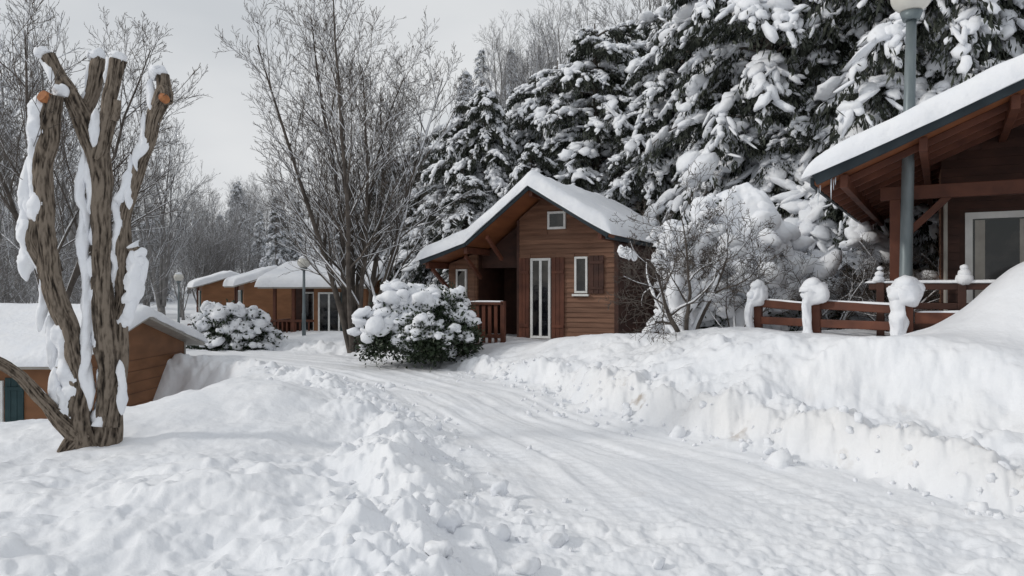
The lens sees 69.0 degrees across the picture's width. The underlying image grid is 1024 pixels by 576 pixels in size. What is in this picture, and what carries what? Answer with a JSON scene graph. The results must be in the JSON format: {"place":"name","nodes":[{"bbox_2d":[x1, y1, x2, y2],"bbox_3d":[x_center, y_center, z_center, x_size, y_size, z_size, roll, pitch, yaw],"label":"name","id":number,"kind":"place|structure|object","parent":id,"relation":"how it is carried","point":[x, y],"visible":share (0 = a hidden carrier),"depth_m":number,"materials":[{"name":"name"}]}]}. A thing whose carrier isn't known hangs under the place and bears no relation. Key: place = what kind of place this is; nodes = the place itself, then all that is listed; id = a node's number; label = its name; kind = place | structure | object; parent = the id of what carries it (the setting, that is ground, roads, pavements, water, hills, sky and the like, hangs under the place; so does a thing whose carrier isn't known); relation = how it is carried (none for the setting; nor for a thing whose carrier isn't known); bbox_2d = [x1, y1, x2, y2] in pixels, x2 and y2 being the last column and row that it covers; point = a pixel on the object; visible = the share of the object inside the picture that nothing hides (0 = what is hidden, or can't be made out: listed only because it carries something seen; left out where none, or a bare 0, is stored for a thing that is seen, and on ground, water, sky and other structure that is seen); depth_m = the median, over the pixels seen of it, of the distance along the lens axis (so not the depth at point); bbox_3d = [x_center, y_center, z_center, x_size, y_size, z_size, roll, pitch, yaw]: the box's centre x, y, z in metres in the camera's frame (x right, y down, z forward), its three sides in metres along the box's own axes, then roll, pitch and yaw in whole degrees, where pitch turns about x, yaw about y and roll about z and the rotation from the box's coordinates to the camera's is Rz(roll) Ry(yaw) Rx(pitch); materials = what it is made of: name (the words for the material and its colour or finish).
{"place":"outdoors","nodes":[
{"label":"outdoors","id":0,"kind":"place"},
{"bbox_2d":[0,0,666,228],"label":"sky","id":1,"kind":"structure","parent":0,"point":[220,129],"materials":[{"name":"grey"}]},
{"bbox_2d":[0,123,1023,575],"bbox_3d":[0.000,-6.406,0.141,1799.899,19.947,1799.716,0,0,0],"label":"snowy ground","id":2,"kind":"structure","parent":0,"point":[220,463],"depth_m":6.88,"materials":[{"name":"white snow"}]},
{"bbox_2d":[0,14,70,232],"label":"bare ash tree","id":3,"kind":"object","parent":2,"relation":"on","point":[18,37],"visible":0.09,"depth_m":34.14,"materials":[{"name":"grey plant"}]},
{"bbox_2d":[0,0,85,302],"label":"bare ash tree","id":4,"kind":"object","parent":2,"relation":"on","point":[2,205],"visible":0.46,"depth_m":25.64,"materials":[{"name":"plant"}]},
{"bbox_2d":[26,139,120,300],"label":"bare ash tree","id":5,"kind":"object","parent":2,"relation":"on","point":[72,197],"visible":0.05,"depth_m":44.19,"materials":[{"name":"grey plant"}]},
{"bbox_2d":[0,19,154,286],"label":"bare ash tree","id":6,"kind":"object","parent":2,"relation":"on","point":[71,235],"visible":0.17,"depth_m":33.35,"materials":[{"name":"plant"}]},
{"bbox_2d":[0,0,200,452],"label":"pollarded tree","id":7,"kind":"object","parent":2,"relation":"on","point":[117,259],"visible":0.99,"depth_m":7.91,"materials":[{"name":"brown plant"}]},
{"bbox_2d":[0,303,208,421],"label":"holiday cabin","id":8,"kind":"object","parent":2,"relation":"on","point":[158,340],"visible":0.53,"depth_m":15.69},
{"bbox_2d":[0,378,23,421],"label":"window and shutters","id":9,"kind":"structure","parent":8,"relation":"in","point":[14,393],"depth_m":13.68,"materials":[{"name":"blue wood"}]},
{"bbox_2d":[0,0,211,298],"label":"bare ash tree","id":10,"kind":"object","parent":2,"relation":"on","point":[76,273],"visible":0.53,"depth_m":21.17,"materials":[{"name":"grey plant"}]},
{"bbox_2d":[113,88,220,314],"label":"bare ash tree","id":11,"kind":"object","parent":2,"relation":"on","point":[160,303],"visible":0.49,"depth_m":46.36,"materials":[{"name":"grey plant"}]},
{"bbox_2d":[173,272,183,322],"bbox_3d":[-17.000,0.833,38.000,0.480,3.284,0.480,0,0,0],"label":"street lamp","id":12,"kind":"object","parent":2,"relation":"on","point":[178,277],"visible":0.96,"depth_m":37.95,"materials":[{"name":"grey metal"}]},
{"bbox_2d":[186,300,224,348],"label":"laurel shrub","id":13,"kind":"object","parent":2,"relation":"on","point":[207,305],"visible":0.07,"depth_m":23.09,"materials":[{"name":"white plant"}]},
{"bbox_2d":[187,270,256,325],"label":"chalet","id":14,"kind":"object","parent":2,"relation":"on","point":[216,290],"visible":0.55,"depth_m":41.20,"materials":[{"name":"brown wood"}]},
{"bbox_2d":[198,291,200,312],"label":"doors and shutters","id":15,"kind":"structure","parent":14,"relation":"in","point":[199,292],"depth_m":41.78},
{"bbox_2d":[188,299,292,350],"bbox_3d":[-8.287,1.331,22.271,3.054,2.066,2.548,0,0,0],"label":"laurel shrub","id":16,"kind":"object","parent":2,"relation":"on","point":[238,326],"visible":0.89,"depth_m":21.66,"materials":[{"name":"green plant"}]},
{"bbox_2d":[223,265,290,319],"bbox_3d":[-11.581,0.628,35.296,3.610,3.343,3.753,0,0,-28],"label":"chalet","id":17,"kind":"object","parent":2,"relation":"on","point":[249,294],"visible":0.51,"depth_m":33.77,"materials":[{"name":"brown wood"}]},
{"bbox_2d":[238,290,242,303],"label":"doors and shutters","id":18,"kind":"structure","parent":17,"relation":"in","point":[240,292],"depth_m":33.96,"materials":[{"name":"grey glass"}]},
{"bbox_2d":[0,7,581,319],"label":"distant forest","id":19,"kind":"object","parent":2,"relation":"on","point":[213,252],"visible":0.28,"depth_m":55.96,"materials":[{"name":"grey plant"}]},
{"bbox_2d":[297,256,309,335],"bbox_3d":[-6.700,0.334,24.000,0.420,2.760,0.420,0,0,0],"label":"street lamp","id":20,"kind":"object","parent":2,"relation":"on","point":[300,261],"visible":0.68,"depth_m":23.95,"materials":[{"name":"grey metal"}]},
{"bbox_2d":[254,261,395,332],"bbox_3d":[-6.614,0.658,27.865,4.243,3.385,4.313,0,0,8],"label":"chalet","id":21,"kind":"object","parent":2,"relation":"on","point":[322,314],"visible":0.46,"depth_m":26.23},
{"bbox_2d":[305,292,341,330],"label":"doors and shutters","id":22,"kind":"structure","parent":21,"relation":"in","point":[328,316],"depth_m":26.20,"materials":[{"name":"grey glass"}]},
{"bbox_2d":[215,0,498,352],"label":"bare maple tree","id":23,"kind":"object","parent":2,"relation":"on","point":[348,265],"visible":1,"depth_m":18.93,"materials":[{"name":"grey plant"}]},
{"bbox_2d":[380,196,429,283],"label":"conifer tree","id":24,"kind":"object","parent":2,"relation":"on","point":[412,212],"visible":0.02,"depth_m":28.39,"materials":[{"name":"green plant"}]},
{"bbox_2d":[347,274,463,368],"bbox_3d":[-2.297,0.758,16.432,2.640,2.128,2.255,0,0,-13],"label":"evergreen shrub","id":25,"kind":"object","parent":2,"relation":"on","point":[376,323],"visible":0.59,"depth_m":15.71,"materials":[{"name":"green plant"}]},
{"bbox_2d":[397,199,444,284],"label":"conifer tree","id":26,"kind":"object","parent":2,"relation":"on","point":[430,276],"visible":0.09,"depth_m":27.18,"materials":[{"name":"green plant"}]},
{"bbox_2d":[384,303,460,369],"bbox_3d":[-1.878,1.029,15.615,1.552,1.486,1.497,0,0,36],"label":"evergreen shrub","id":27,"kind":"object","parent":2,"relation":"on","point":[421,330],"visible":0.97,"depth_m":15.30,"materials":[{"name":"green plant"}]},
{"bbox_2d":[408,153,443,204],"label":"conifer tree","id":28,"kind":"object","parent":2,"relation":"on","point":[434,159],"visible":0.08,"depth_m":30.89,"materials":[{"name":"green plant"}]},
{"bbox_2d":[377,100,507,289],"bbox_3d":[-1.959,-2.445,28.987,6.452,9.693,6.540,5,1,-3],"label":"conifer tree","id":29,"kind":"object","parent":2,"relation":"on","point":[435,172],"visible":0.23,"depth_m":27.84,"materials":[{"name":"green plant"}]},
{"bbox_2d":[414,280,486,362],"bbox_3d":[-1.496,0.739,16.154,1.931,1.829,1.700,0,0,0],"label":"evergreen shrub","id":30,"kind":"object","parent":2,"relation":"on","point":[466,332],"visible":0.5,"depth_m":15.78,"materials":[{"name":"green plant"}]},
{"bbox_2d":[413,172,489,288],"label":"conifer tree","id":31,"kind":"object","parent":2,"relation":"on","point":[471,217],"visible":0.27,"depth_m":25.82,"materials":[{"name":"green plant"}]},
{"bbox_2d":[433,84,519,242],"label":"conifer tree","id":32,"kind":"object","parent":2,"relation":"on","point":[496,163],"visible":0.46,"depth_m":26.83,"materials":[{"name":"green plant"}]},
{"bbox_2d":[454,25,543,111],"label":"bare hill tree","id":33,"kind":"object","parent":2,"relation":"on","point":[493,76],"visible":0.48,"depth_m":40.74,"materials":[{"name":"grey plant"}]},
{"bbox_2d":[504,82,551,160],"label":"conifer tree","id":34,"kind":"object","parent":2,"relation":"on","point":[508,100],"visible":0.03,"depth_m":32.42,"materials":[{"name":"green plant"}]},
{"bbox_2d":[502,140,559,196],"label":"conifer tree","id":35,"kind":"object","parent":2,"relation":"on","point":[528,158],"visible":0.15,"depth_m":25.32,"materials":[{"name":"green plant"}]},
{"bbox_2d":[414,170,661,344],"bbox_3d":[1.341,-0.481,20.131,5.002,4.462,6.994,0,0,25],"label":"wooden chalet","id":36,"kind":"object","parent":2,"relation":"on","point":[529,254],"visible":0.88,"depth_m":17.64,"materials":[{"name":"brown wood"}]},
{"bbox_2d":[456,211,603,338],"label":"windows and door","id":37,"kind":"structure","parent":36,"relation":"in","point":[540,268],"depth_m":17.65,"materials":[{"name":"white wood"}]},
{"bbox_2d":[498,0,587,104],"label":"bare hill tree","id":38,"kind":"object","parent":2,"relation":"on","point":[540,51],"visible":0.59,"depth_m":39.42,"materials":[{"name":"grey plant"}]},
{"bbox_2d":[504,60,610,192],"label":"conifer tree","id":39,"kind":"object","parent":2,"relation":"on","point":[531,101],"visible":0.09,"depth_m":28.03,"materials":[{"name":"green plant"}]},
{"bbox_2d":[565,32,611,140],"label":"conifer tree","id":40,"kind":"object","parent":2,"relation":"on","point":[570,51],"visible":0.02,"depth_m":31.55,"materials":[{"name":"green plant"}]},
{"bbox_2d":[532,24,648,199],"bbox_3d":[2.934,-3.046,26.820,7.474,13.272,8.733,-1,-5,37],"label":"conifer tree","id":41,"kind":"object","parent":2,"relation":"on","point":[596,85],"visible":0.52,"depth_m":26.04,"materials":[{"name":"white plant"}]},
{"bbox_2d":[552,37,655,189],"bbox_3d":[4.977,-3.421,28.037,7.151,12.508,7.657,0,0,36],"label":"conifer tree","id":42,"kind":"object","parent":2,"relation":"on","point":[639,47],"visible":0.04,"depth_m":27.25,"materials":[{"name":"green plant"}]},
{"bbox_2d":[561,0,655,51],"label":"bare hill tree","id":43,"kind":"object","parent":2,"relation":"on","point":[595,17],"visible":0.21,"depth_m":41.13,"materials":[{"name":"plant"}]},
{"bbox_2d":[580,0,667,34],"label":"bare hill tree","id":44,"kind":"object","parent":2,"relation":"on","point":[649,7],"visible":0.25,"depth_m":39.44,"materials":[{"name":"plant"}]},
{"bbox_2d":[609,17,651,55],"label":"conifer tree","id":45,"kind":"object","parent":2,"relation":"on","point":[626,27],"visible":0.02,"depth_m":32.99,"materials":[{"name":"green plant"}]},
{"bbox_2d":[240,358,1023,575],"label":"snow chunks","id":46,"kind":"object","parent":2,"relation":"on","point":[451,520],"visible":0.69,"depth_m":6.04,"materials":[{"name":"white snow"}]},
{"bbox_2d":[599,107,679,215],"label":"conifer tree","id":47,"kind":"object","parent":2,"relation":"on","point":[629,148],"visible":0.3,"depth_m":23.95,"materials":[{"name":"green plant"}]},
{"bbox_2d":[595,19,708,225],"bbox_3d":[5.937,-3.867,25.700,7.271,12.052,7.174,4,-4,-23],"label":"conifer tree","id":48,"kind":"object","parent":2,"relation":"on","point":[653,86],"visible":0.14,"depth_m":25.15,"materials":[{"name":"white plant"}]},
{"bbox_2d":[622,0,685,211],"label":"conifer tree","id":49,"kind":"object","parent":2,"relation":"on","point":[647,19],"visible":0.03,"depth_m":28.74,"materials":[{"name":"white plant"}]},
{"bbox_2d":[598,162,797,344],"bbox_3d":[3.013,-0.607,12.740,3.196,3.013,4.266,0,0,0],"label":"snowy tree","id":50,"kind":"object","parent":2,"relation":"on","point":[670,247],"visible":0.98,"depth_m":12.76,"materials":[{"name":"white snow"}]},
{"bbox_2d":[636,0,764,220],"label":"conifer tree","id":51,"kind":"object","parent":2,"relation":"on","point":[672,160],"visible":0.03,"depth_m":23.49,"materials":[{"name":"white plant"}]},
{"bbox_2d":[642,203,774,333],"bbox_3d":[3.881,-0.210,14.634,2.262,2.875,2.606,0,0,36],"label":"snow laden shrub","id":52,"kind":"object","parent":2,"relation":"on","point":[708,320],"visible":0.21,"depth_m":14.00,"materials":[{"name":"white snow"}]},
{"bbox_2d":[668,93,750,218],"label":"conifer tree","id":53,"kind":"object","parent":2,"relation":"on","point":[694,145],"visible":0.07,"depth_m":22.21,"materials":[{"name":"white plant"}]},
{"bbox_2d":[654,218,802,327],"bbox_3d":[3.967,-0.250,13.348,3.052,2.125,2.672,0,0,0],"label":"twiggy shrub","id":54,"kind":"object","parent":2,"relation":"on","point":[730,275],"visible":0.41,"depth_m":13.06,"materials":[{"name":"grey plant"}]},
{"bbox_2d":[654,182,841,330],"bbox_3d":[4.723,-0.407,15.165,3.512,3.542,3.250,0,0,0],"label":"snow laden shrub","id":55,"kind":"object","parent":2,"relation":"on","point":[759,205],"visible":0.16,"depth_m":14.53,"materials":[{"name":"white snow"}]},
{"bbox_2d":[630,0,874,248],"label":"conifer tree","id":56,"kind":"object","parent":2,"relation":"on","point":[763,84],"visible":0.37,"depth_m":20.13,"materials":[{"name":"white plant"}]},
{"bbox_2d":[761,179,789,220],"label":"conifer tree","id":57,"kind":"object","parent":2,"relation":"on","point":[779,191],"visible":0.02,"depth_m":19.66,"materials":[{"name":"green plant"}]},
{"bbox_2d":[725,80,841,310],"bbox_3d":[7.838,-1.102,19.644,6.226,9.114,5.573,0,0,25],"label":"conifer tree","id":58,"kind":"object","parent":2,"relation":"on","point":[784,136],"visible":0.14,"depth_m":19.56,"materials":[{"name":"white plant"}]},
{"bbox_2d":[794,253,839,329],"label":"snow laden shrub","id":59,"kind":"object","parent":2,"relation":"on","point":[831,318],"depth_m":16.03,"materials":[{"name":"white plant"}]},
{"bbox_2d":[721,0,928,252],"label":"conifer tree","id":60,"kind":"object","parent":2,"relation":"on","point":[811,214],"visible":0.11,"depth_m":19.21,"materials":[{"name":"white plant"}]},
{"bbox_2d":[775,233,889,319],"bbox_3d":[6.265,-0.068,14.385,2.896,2.070,3.015,0,0,0],"label":"twiggy shrub","id":61,"kind":"object","parent":2,"relation":"on","point":[845,315],"visible":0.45,"depth_m":14.23,"materials":[{"name":"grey plant"}]},
{"bbox_2d":[744,275,958,335],"bbox_3d":[5.937,0.471,9.912,6.092,1.293,1.216,0,0,38],"label":"wooden fence","id":62,"kind":"object","parent":2,"relation":"on","point":[905,293],"visible":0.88,"depth_m":10.72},
{"bbox_2d":[816,39,943,331],"bbox_3d":[9.148,-1.253,18.287,5.310,10.070,6.204,5,-1,14],"label":"conifer tree","id":63,"kind":"object","parent":2,"relation":"on","point":[877,117],"visible":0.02,"depth_m":17.51,"materials":[{"name":"green plant"}]},
{"bbox_2d":[820,218,939,331],"bbox_3d":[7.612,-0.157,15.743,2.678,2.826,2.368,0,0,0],"label":"snow laden shrub","id":64,"kind":"object","parent":2,"relation":"on","point":[854,231],"visible":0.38,"depth_m":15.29,"materials":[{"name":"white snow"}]},
{"bbox_2d":[780,0,1023,310],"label":"conifer tree","id":65,"kind":"object","parent":2,"relation":"on","point":[847,121],"visible":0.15,"depth_m":17.28,"materials":[{"name":"white plant"}]},
{"bbox_2d":[795,0,1023,267],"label":"conifer tree","id":66,"kind":"object","parent":2,"relation":"on","point":[886,38],"visible":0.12,"depth_m":16.73,"materials":[{"name":"white plant"}]},
{"bbox_2d":[890,0,930,276],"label":"street lamp","id":67,"kind":"object","parent":2,"relation":"on","point":[910,11],"visible":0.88,"depth_m":10.53,"materials":[{"name":"grey metal"}]},
{"bbox_2d":[801,54,1023,335],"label":"log cabin","id":68,"kind":"object","parent":2,"relation":"on","point":[963,142],"visible":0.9,"depth_m":10.88,"materials":[{"name":"brown wood"}]},
{"bbox_2d":[944,202,1023,310],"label":"patio door","id":69,"kind":"structure","parent":68,"relation":"in","point":[994,241],"depth_m":11.35,"materials":[{"name":"grey glass"}]},
{"bbox_2d":[877,36,1003,279],"bbox_3d":[10.426,-1.486,17.297,5.300,8.825,5.230,4,-4,-43],"label":"conifer tree","id":70,"kind":"object","parent":2,"relation":"on","point":[939,87],"visible":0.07,"depth_m":16.72,"materials":[{"name":"white plant"}]},
{"bbox_2d":[915,0,1001,330],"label":"conifer tree","id":71,"kind":"object","parent":2,"relation":"on","point":[984,48],"depth_m":17.93,"materials":[{"name":"green plant"}]}
]}

